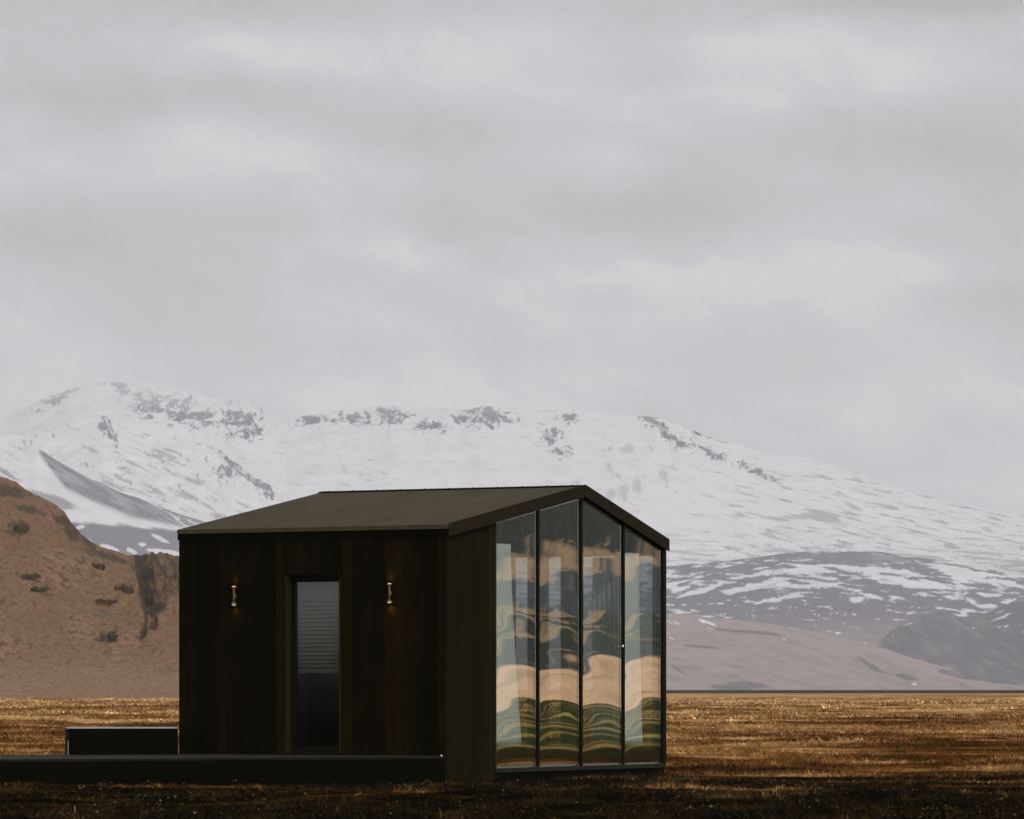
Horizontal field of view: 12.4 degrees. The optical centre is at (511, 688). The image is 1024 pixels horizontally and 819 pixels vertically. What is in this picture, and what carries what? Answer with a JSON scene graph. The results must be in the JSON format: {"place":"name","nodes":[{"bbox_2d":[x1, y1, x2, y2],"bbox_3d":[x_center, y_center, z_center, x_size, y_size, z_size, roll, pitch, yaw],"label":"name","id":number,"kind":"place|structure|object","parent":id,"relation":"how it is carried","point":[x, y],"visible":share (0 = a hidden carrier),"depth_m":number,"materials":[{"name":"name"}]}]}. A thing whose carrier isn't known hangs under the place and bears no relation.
{"place":"outdoors","nodes":[
{"label":"outdoors","id":0,"kind":"place"},
{"bbox_2d":[0,477,178,698],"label":"hill","id":1,"kind":"structure","parent":0,"point":[52,645],"depth_m":557.27,"materials":[{"name":"brown soil"}]},
{"bbox_2d":[12,522,29,533],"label":"shrub","id":2,"kind":"object","parent":1,"relation":"on","point":[18,528],"visible":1,"depth_m":611.59,"materials":[{"name":"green plant"}]},
{"bbox_2d":[20,572,41,580],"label":"shrub","id":3,"kind":"object","parent":1,"relation":"on","point":[35,576],"visible":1,"depth_m":572.16,"materials":[{"name":"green plant"}]},
{"bbox_2d":[30,585,49,592],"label":"shrub","id":4,"kind":"object","parent":1,"relation":"on","point":[36,589],"visible":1,"depth_m":563.11,"materials":[{"name":"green plant"}]},
{"bbox_2d":[92,561,105,570],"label":"shrub","id":5,"kind":"object","parent":1,"relation":"on","point":[100,565],"visible":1,"depth_m":624.55,"materials":[{"name":"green plant"}]},
{"bbox_2d":[94,597,118,604],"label":"shrub","id":6,"kind":"object","parent":1,"relation":"on","point":[104,601],"visible":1,"depth_m":584.41,"materials":[{"name":"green plant"}]},
{"bbox_2d":[99,629,118,642],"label":"shrub","id":7,"kind":"object","parent":1,"relation":"on","point":[111,636],"visible":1,"depth_m":538.10,"materials":[{"name":"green plant"}]},
{"bbox_2d":[114,581,134,593],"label":"shrub","id":8,"kind":"object","parent":1,"relation":"on","point":[124,587],"visible":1,"depth_m":606.78,"materials":[{"name":"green plant"}]},
{"bbox_2d":[0,449,204,555],"bbox_3d":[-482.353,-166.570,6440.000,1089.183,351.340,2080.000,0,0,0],"label":"mountain","id":9,"kind":"structure","parent":0,"point":[101,514],"depth_m":6507.64,"materials":[{"name":"white snow"}]},
{"bbox_2d":[0,414,291,521],"bbox_3d":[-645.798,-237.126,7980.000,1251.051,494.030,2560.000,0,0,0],"label":"mountain","id":10,"kind":"structure","parent":0,"point":[203,482],"depth_m":8062.77,"materials":[{"name":"white snow"}]},
{"bbox_2d":[0,381,1023,610],"bbox_3d":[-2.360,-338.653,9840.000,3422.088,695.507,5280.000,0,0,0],"label":"mountain","id":11,"kind":"structure","parent":0,"point":[694,497],"depth_m":9738.83,"materials":[{"name":"white snow"}]},
{"bbox_2d":[0,690,1023,818],"bbox_3d":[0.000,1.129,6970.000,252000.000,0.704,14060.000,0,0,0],"label":"ground","id":12,"kind":"structure","parent":0,"point":[918,694],"depth_m":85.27,"materials":[{"name":"brown plant"}]},
{"bbox_2d":[0,754,444,785],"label":"deck","id":13,"kind":"structure","parent":12,"relation":"on","point":[218,769],"depth_m":54.57,"materials":[{"name":"brown wood"}]},
{"bbox_2d":[64,727,177,754],"bbox_3d":[-4.783,0.637,57.468,1.347,0.329,0.732,0,0,-9],"label":"storage box","id":14,"kind":"object","parent":13,"relation":"on","point":[121,740],"visible":1,"depth_m":57.12,"materials":[{"name":"brown wood"}]},
{"bbox_2d":[177,485,669,782],"bbox_3d":[-1.046,-0.704,59.348,3.902,3.707,5.603,0,0,30],"label":"cabin","id":15,"kind":"object","parent":12,"relation":"on","point":[313,641],"visible":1,"depth_m":57.33,"materials":[{"name":"brown wood"}]},
{"bbox_2d":[231,586,236,604],"bbox_3d":[-3.401,-1.135,57.459,0.071,0.234,0.071,0,0,-15],"label":"wall lamp","id":16,"kind":"object","parent":15,"relation":"attached to","point":[234,594],"visible":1,"depth_m":57.45,"materials":[{"name":"metal"}]},
{"bbox_2d":[285,574,340,753],"bbox_3d":[-2.281,-0.400,57.156,0.816,2.400,0.532,0,0,30],"label":"door","id":17,"kind":"structure","parent":15,"relation":"in","point":[322,592],"depth_m":57.15,"materials":[{"name":"black glass"}]},
{"bbox_2d":[387,583,391,602],"bbox_3d":[-1.470,-1.145,56.353,0.071,0.234,0.071,0,0,-15],"label":"wall lamp","id":18,"kind":"object","parent":15,"relation":"attached to","point":[390,593],"visible":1,"depth_m":56.34,"materials":[{"name":"metal"}]},
{"bbox_2d":[496,543,521,745],"bbox_3d":[-0.069,-0.535,57.553,0.081,2.478,0.705,0,0,30],"label":"curtain","id":19,"kind":"object","parent":15,"relation":"hanging from","point":[508,730],"visible":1,"depth_m":57.51,"materials":[{"name":"fabric"}]},
{"bbox_2d":[591,557,614,740],"bbox_3d":[1.199,-0.510,61.044,0.390,2.388,0.083,0,0,30],"label":"curtain","id":20,"kind":"object","parent":15,"relation":"hanging from","point":[603,670],"visible":0.88,"depth_m":61.05,"materials":[{"name":"fabric"}]},
{"bbox_2d":[615,552,642,745],"bbox_3d":[1.502,-0.505,60.298,0.083,2.478,0.720,0,0,30],"label":"curtain","id":21,"kind":"object","parent":15,"relation":"hanging from","point":[633,720],"visible":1,"depth_m":60.30,"materials":[{"name":"fabric"}]},
{"bbox_2d":[0,0,1023,515],"label":"sky","id":22,"kind":"structure","parent":0,"point":[792,227],"materials":[{"name":"grey"}]},
{"bbox_2d":[5,774,1022,818],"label":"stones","id":23,"kind":"object","parent":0,"point":[195,812],"visible":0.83,"depth_m":47.71,"materials":[{"name":"grey stone"}]},
{"bbox_2d":[516,610,1023,689],"bbox_3d":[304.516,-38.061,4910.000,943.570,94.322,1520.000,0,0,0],"label":"mountain","id":24,"kind":"structure","parent":0,"point":[705,653],"depth_m":4508.02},
{"bbox_2d":[549,551,1023,646],"bbox_3d":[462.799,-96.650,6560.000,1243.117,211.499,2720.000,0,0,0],"label":"mountain","id":25,"kind":"structure","parent":0,"point":[873,598],"depth_m":6322.36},
{"bbox_2d":[877,597,1023,684],"bbox_3d":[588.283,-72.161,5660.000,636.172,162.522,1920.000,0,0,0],"label":"mountain","id":26,"kind":"structure","parent":0,"point":[988,647],"depth_m":5332.04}
]}

